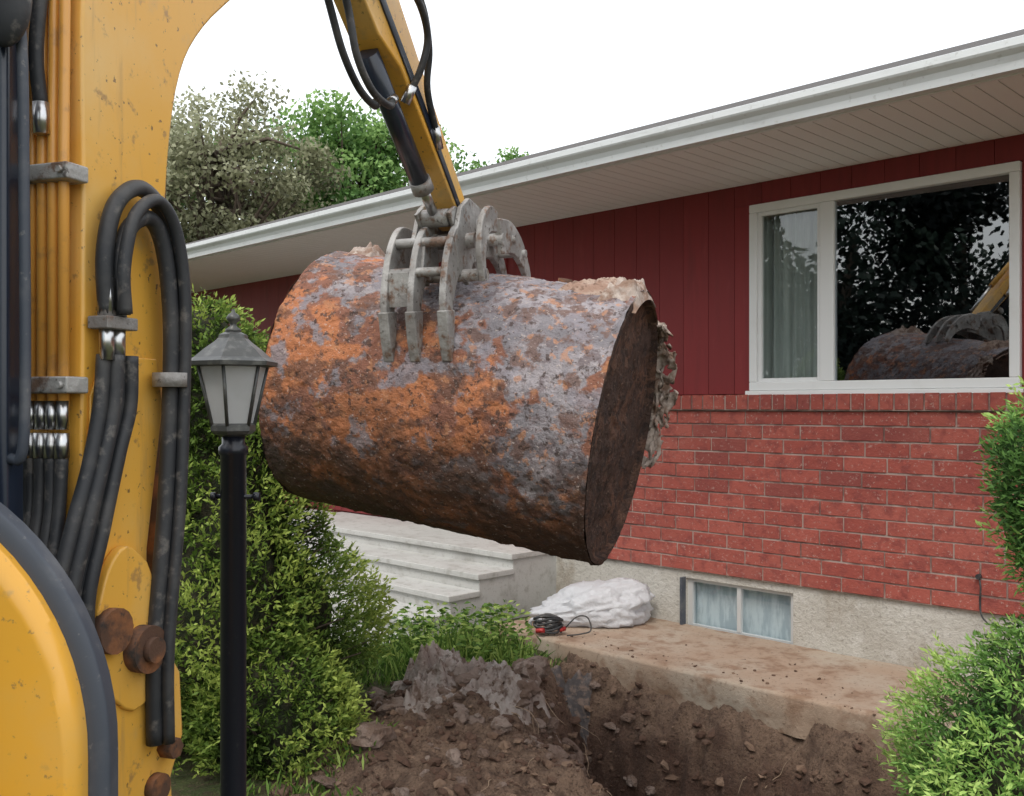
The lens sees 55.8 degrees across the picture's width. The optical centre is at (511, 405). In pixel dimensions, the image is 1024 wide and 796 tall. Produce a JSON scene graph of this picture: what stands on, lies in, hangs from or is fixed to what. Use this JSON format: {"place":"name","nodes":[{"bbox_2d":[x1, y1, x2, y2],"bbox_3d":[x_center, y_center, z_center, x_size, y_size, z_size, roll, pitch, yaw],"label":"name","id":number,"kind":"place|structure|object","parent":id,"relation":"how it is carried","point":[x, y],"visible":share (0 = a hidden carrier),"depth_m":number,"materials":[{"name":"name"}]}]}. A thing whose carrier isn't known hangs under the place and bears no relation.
{"place":"outdoors","nodes":[
{"label":"outdoors","id":0,"kind":"place"},
{"bbox_2d":[288,506,332,516],"bbox_3d":[-2.285,2.165,10.761,7.010,2.070,0.160,0,0,45],"label":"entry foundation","id":1,"kind":"object","parent":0,"point":[313,510],"visible":0.07,"depth_m":10.53,"materials":[{"name":"grey concrete"}]},
{"bbox_2d":[170,616,944,795],"bbox_3d":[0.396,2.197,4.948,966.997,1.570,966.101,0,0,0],"label":"ground","id":2,"kind":"structure","parent":0,"point":[760,736],"depth_m":5.01,"materials":[{"name":"soil"}]},
{"bbox_2d":[169,104,262,238],"bbox_3d":[-9.780,-3.216,23.822,6.993,10.047,7.046,0,0,44],"label":"maple tree","id":3,"kind":"object","parent":2,"relation":"on","point":[204,179],"depth_m":23.26,"materials":[{"name":"green plant"}]},
{"bbox_2d":[191,309,277,795],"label":"lamp post","id":4,"kind":"object","parent":2,"relation":"on","point":[233,363],"visible":1,"depth_m":2.90,"materials":[{"name":"metal"}]},
{"bbox_2d":[166,69,351,243],"bbox_3d":[-6.303,-2.757,20.879,5.831,9.131,5.471,0,0,0],"label":"ash tree","id":5,"kind":"object","parent":2,"relation":"on","point":[228,174],"visible":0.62,"depth_m":20.28,"materials":[{"name":"green plant"}]},
{"bbox_2d":[0,0,530,795],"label":"excavator","id":6,"kind":"object","parent":2,"relation":"on","point":[94,354],"visible":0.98,"depth_m":1.89,"materials":[{"name":"paint"}]},
{"bbox_2d":[259,242,678,565],"bbox_3d":[-0.147,-0.037,4.145,1.609,1.373,1.174,0,0,18],"label":"oil tank","id":7,"kind":"object","parent":6,"relation":"hanging from","point":[529,416],"visible":0.95,"depth_m":3.70,"materials":[{"name":"metal"}]},
{"bbox_2d":[180,626,374,788],"bbox_3d":[-1.067,1.336,4.341,0.888,0.733,0.876,0,0,-31],"label":"yew bush","id":8,"kind":"object","parent":2,"relation":"on","point":[289,707],"visible":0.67,"depth_m":4.16,"materials":[{"name":"green plant"}]},
{"bbox_2d":[172,283,398,774],"bbox_3d":[-1.454,0.542,4.870,1.763,2.318,1.842,0,0,16],"label":"yew bush","id":9,"kind":"object","parent":2,"relation":"on","point":[288,587],"visible":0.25,"depth_m":4.52,"materials":[{"name":"green plant"}]},
{"bbox_2d":[284,503,385,517],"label":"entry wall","id":10,"kind":"structure","parent":2,"relation":"on","point":[347,512],"depth_m":10.13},
{"bbox_2d":[218,87,464,222],"bbox_3d":[-4.299,-3.101,25.008,7.075,9.818,6.098,0,0,0],"label":"maple tree","id":11,"kind":"object","parent":2,"relation":"on","point":[364,152],"visible":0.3,"depth_m":23.51,"materials":[{"name":"green plant"}]},
{"bbox_2d":[247,607,560,795],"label":"grass","id":12,"kind":"structure","parent":2,"relation":"on","point":[395,662],"depth_m":5.67,"materials":[{"name":"green plant"}]},
{"bbox_2d":[374,659,455,715],"bbox_3d":[-0.498,1.463,4.941,0.429,0.309,0.316,0,0,-20],"label":"landscape fabric","id":13,"kind":"object","parent":2,"relation":"on","point":[426,693],"visible":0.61,"depth_m":4.93,"materials":[{"name":"grey fabric"}]},
{"bbox_2d":[355,150,479,188],"bbox_3d":[-2.373,-2.931,29.022,5.678,9.478,5.655,0,0,0],"label":"maple tree","id":14,"kind":"object","parent":2,"relation":"on","point":[456,167],"depth_m":27.48,"materials":[{"name":"green plant"}]},
{"bbox_2d":[289,512,555,644],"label":"concrete steps","id":15,"kind":"structure","parent":2,"relation":"on","point":[431,565],"depth_m":7.47,"materials":[{"name":"grey concrete"}]},
{"bbox_2d":[391,640,490,690],"bbox_3d":[-0.311,1.438,5.228,0.727,0.324,0.512,0,0,-11],"label":"landscape fabric","id":16,"kind":"object","parent":2,"relation":"on","point":[431,655],"visible":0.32,"depth_m":5.17,"materials":[{"name":"grey fabric"}]},
{"bbox_2d":[367,599,534,676],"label":"weeds","id":17,"kind":"object","parent":2,"relation":"on","point":[450,619],"visible":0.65,"depth_m":5.91,"materials":[{"name":"green plant"}]},
{"bbox_2d":[311,655,655,795],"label":"stone rubble","id":18,"kind":"object","parent":2,"relation":"on","point":[533,669],"visible":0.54,"depth_m":4.82,"materials":[{"name":"stone"}]},
{"bbox_2d":[455,146,530,173],"bbox_3d":[-0.553,-3.215,31.357,4.938,10.045,4.942,0,0,0],"label":"maple tree","id":19,"kind":"object","parent":2,"relation":"on","point":[509,156],"visible":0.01,"depth_m":30.43,"materials":[{"name":"green plant"}]},
{"bbox_2d":[459,660,561,743],"bbox_3d":[0.000,1.613,5.024,0.440,0.571,0.550,0,0,41],"label":"landscape fabric","id":20,"kind":"object","parent":2,"relation":"on","point":[508,699],"visible":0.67,"depth_m":4.93,"materials":[{"name":"grey fabric"}]},
{"bbox_2d":[534,653,591,748],"bbox_3d":[0.237,1.832,5.980,0.641,0.612,0.310,0,0,15],"label":"landscape fabric","id":21,"kind":"object","parent":2,"relation":"on","point":[577,690],"visible":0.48,"depth_m":5.88,"materials":[{"name":"grey fabric"}]},
{"bbox_2d":[271,660,902,795],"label":"soil clods","id":22,"kind":"object","parent":2,"relation":"on","point":[470,737],"visible":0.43,"depth_m":4.51,"materials":[{"name":"brown soil"}]},
{"bbox_2d":[556,556,687,623],"bbox_3d":[0.608,2.171,7.416,0.100,2.058,1.812,0,0,-45],"label":"foundation","id":23,"kind":"object","parent":2,"relation":"on","point":[663,583],"visible":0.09,"depth_m":7.00,"materials":[{"name":"concrete"}]},
{"bbox_2d":[480,700,796,795],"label":"roots","id":24,"kind":"object","parent":2,"relation":"on","point":[585,748],"visible":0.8,"depth_m":5.03,"materials":[{"name":"brown plant"}]},
{"bbox_2d":[490,617,983,774],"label":"concrete walkway","id":25,"kind":"structure","parent":2,"relation":"on","point":[791,705],"depth_m":5.59,"materials":[{"name":"beige concrete"}]},
{"bbox_2d":[529,613,591,635],"bbox_3d":[0.318,1.446,6.402,0.419,0.137,0.154,0,0,0],"label":"extension cord","id":26,"kind":"object","parent":25,"relation":"on","point":[555,622],"visible":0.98,"depth_m":6.38,"materials":[{"name":"black rubber"}]},
{"bbox_2d":[529,577,655,627],"bbox_3d":[0.570,1.363,6.797,0.907,0.305,0.464,0,0,0],"label":"plastic bag","id":27,"kind":"object","parent":25,"relation":"on","point":[618,602],"visible":0.88,"depth_m":6.65,"materials":[{"name":"white plastic"}]},
{"bbox_2d":[680,576,685,624],"bbox_3d":[1.188,1.355,6.728,0.018,0.330,0.048,0,0,45],"label":"window well liner","id":28,"kind":"object","parent":25,"relation":"on","point":[683,600],"depth_m":6.71,"materials":[{"name":"grey metal"}]},
{"bbox_2d":[542,631,875,715],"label":"soil crumbs","id":29,"kind":"object","parent":25,"relation":"on","point":[754,670],"visible":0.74,"depth_m":5.54,"materials":[{"name":"brown soil"}]},
{"bbox_2d":[793,586,1023,677],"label":"foundation","id":30,"kind":"object","parent":2,"relation":"on","point":[884,630],"visible":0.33,"depth_m":5.75,"materials":[{"name":"concrete"}]},
{"bbox_2d":[688,578,792,643],"bbox_3d":[1.531,1.367,6.480,0.818,0.345,0.038,0,0,45],"label":"basement window frame","id":31,"kind":"object","parent":30,"relation":"in","point":[691,601],"visible":0.79,"depth_m":6.47,"materials":[{"name":"white plastic"}]},
{"bbox_2d":[696,582,790,640],"bbox_3d":[1.563,1.375,6.521,0.005,0.450,0.950,0,0,-45],"label":"basement blind","id":32,"kind":"object","parent":31,"relation":"in","point":[766,614],"visible":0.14,"depth_m":6.50,"materials":[{"name":"white fabric"}]},
{"bbox_2d":[607,410,1023,618],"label":"bricks","id":33,"kind":"object","parent":30,"relation":"on","point":[957,535],"visible":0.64,"depth_m":5.96,"materials":[{"name":"red brick"}]},
{"bbox_2d":[658,392,1023,409],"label":"rowlock sill","id":34,"kind":"structure","parent":33,"relation":"on","point":[964,401],"depth_m":5.81,"materials":[{"name":"red brick"}]},
{"bbox_2d":[191,133,1023,515],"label":"siding","id":35,"kind":"object","parent":34,"relation":"on","point":[685,259],"visible":0.41,"depth_m":6.69,"materials":[{"name":"red wood"}]},
{"bbox_3d":[0.801,-1.487,6.784,17.800,0.026,1.520,0,0,45],"label":"soffit","id":36,"kind":"object","parent":35,"relation":"on","visible":0},
{"bbox_2d":[186,35,1023,259],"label":"gutter","id":37,"kind":"object","parent":36,"relation":"on","point":[978,63],"visible":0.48,"depth_m":5.33,"materials":[{"name":"white metal"}]},
{"bbox_2d":[186,29,1023,244],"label":"roof","id":38,"kind":"structure","parent":36,"relation":"on","point":[871,70],"depth_m":7.69,"materials":[{"name":"grey metal"}]},
{"bbox_2d":[188,71,1023,261],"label":"fascia","id":39,"kind":"structure","parent":36,"relation":"attached to","point":[817,119],"depth_m":5.41,"materials":[{"name":"white metal"}]},
{"bbox_2d":[671,393,1023,410],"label":"sill mortar","id":40,"kind":"object","parent":33,"relation":"attached to","point":[850,405],"depth_m":5.75,"materials":[{"name":"grey concrete"}]},
{"bbox_2d":[979,579,1023,628],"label":"wall cable","id":41,"kind":"object","parent":33,"relation":"attached to","point":[980,603],"depth_m":5.31,"materials":[{"name":"black rubber"}]},
{"bbox_2d":[872,376,1023,795],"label":"cypress bush","id":42,"kind":"object","parent":2,"relation":"on","point":[982,747],"visible":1,"depth_m":2.95,"materials":[{"name":"green plant"}]},
{"bbox_2d":[172,0,1023,222],"label":"sky","id":43,"kind":"structure","parent":0,"point":[533,76],"materials":[{"name":"white"}]},
{"bbox_2d":[188,75,1023,292],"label":"soffit panels","id":44,"kind":"object","parent":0,"point":[979,113],"visible":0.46,"depth_m":5.94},
{"bbox_2d":[691,394,744,394],"bbox_3d":[0.817,-0.765,7.263,2.325,1.410,0.140,0,0,45],"label":"wall left of window","id":45,"kind":"structure","parent":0,"point":[717,394],"depth_m":6.58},
{"bbox_3d":[1.402,0.545,6.678,3.980,1.190,0.140,0,0,45],"label":"wall","id":46,"kind":"object","parent":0,"visible":0},
{"bbox_2d":[686,570,792,592],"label":"foundation lintel","id":47,"kind":"structure","parent":46,"relation":"attached to","point":[743,582],"depth_m":6.43,"materials":[{"name":"concrete"}]},
{"bbox_2d":[764,209,816,377],"bbox_3d":[1.781,-0.700,6.342,0.060,1.360,0.510,0,0,-45],"label":"curtain","id":48,"kind":"object","parent":46,"relation":"hanging from","point":[790,295],"visible":0.56,"depth_m":6.32,"materials":[{"name":"fabric"}]},
{"bbox_2d":[749,161,1021,390],"bbox_3d":[2.161,-0.709,5.792,1.651,1.218,0.060,0,0,45],"label":"window frame","id":49,"kind":"object","parent":46,"relation":"attached to","point":[828,201],"visible":0.92,"depth_m":5.88,"materials":[{"name":"white plastic"}]},
{"bbox_2d":[758,203,819,381],"bbox_3d":[1.775,-0.709,6.183,0.032,1.108,0.441,0,0,-45],"label":"window sash","id":50,"kind":"object","parent":49,"relation":"in","point":[761,216],"depth_m":6.30,"materials":[{"name":"white plastic"}]},
{"bbox_2d":[745,388,1023,394],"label":"window sill","id":51,"kind":"structure","parent":49,"relation":"attached to","point":[908,391],"depth_m":5.69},
{"bbox_2d":[837,175,1008,380],"bbox_3d":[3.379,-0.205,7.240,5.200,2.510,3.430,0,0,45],"label":"window pane","id":52,"kind":"structure","parent":49,"relation":"attached to","point":[922,283],"depth_m":8.80,"materials":[{"name":"glass"}]},
{"bbox_2d":[975,574,981,578],"bbox_3d":[2.573,0.940,5.331,0.028,0.028,0.030,0,0,45],"label":"cable socket","id":53,"kind":"object","parent":46,"relation":"attached to","point":[978,576],"visible":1,"depth_m":5.32,"materials":[{"name":"grey plastic"}]}
]}

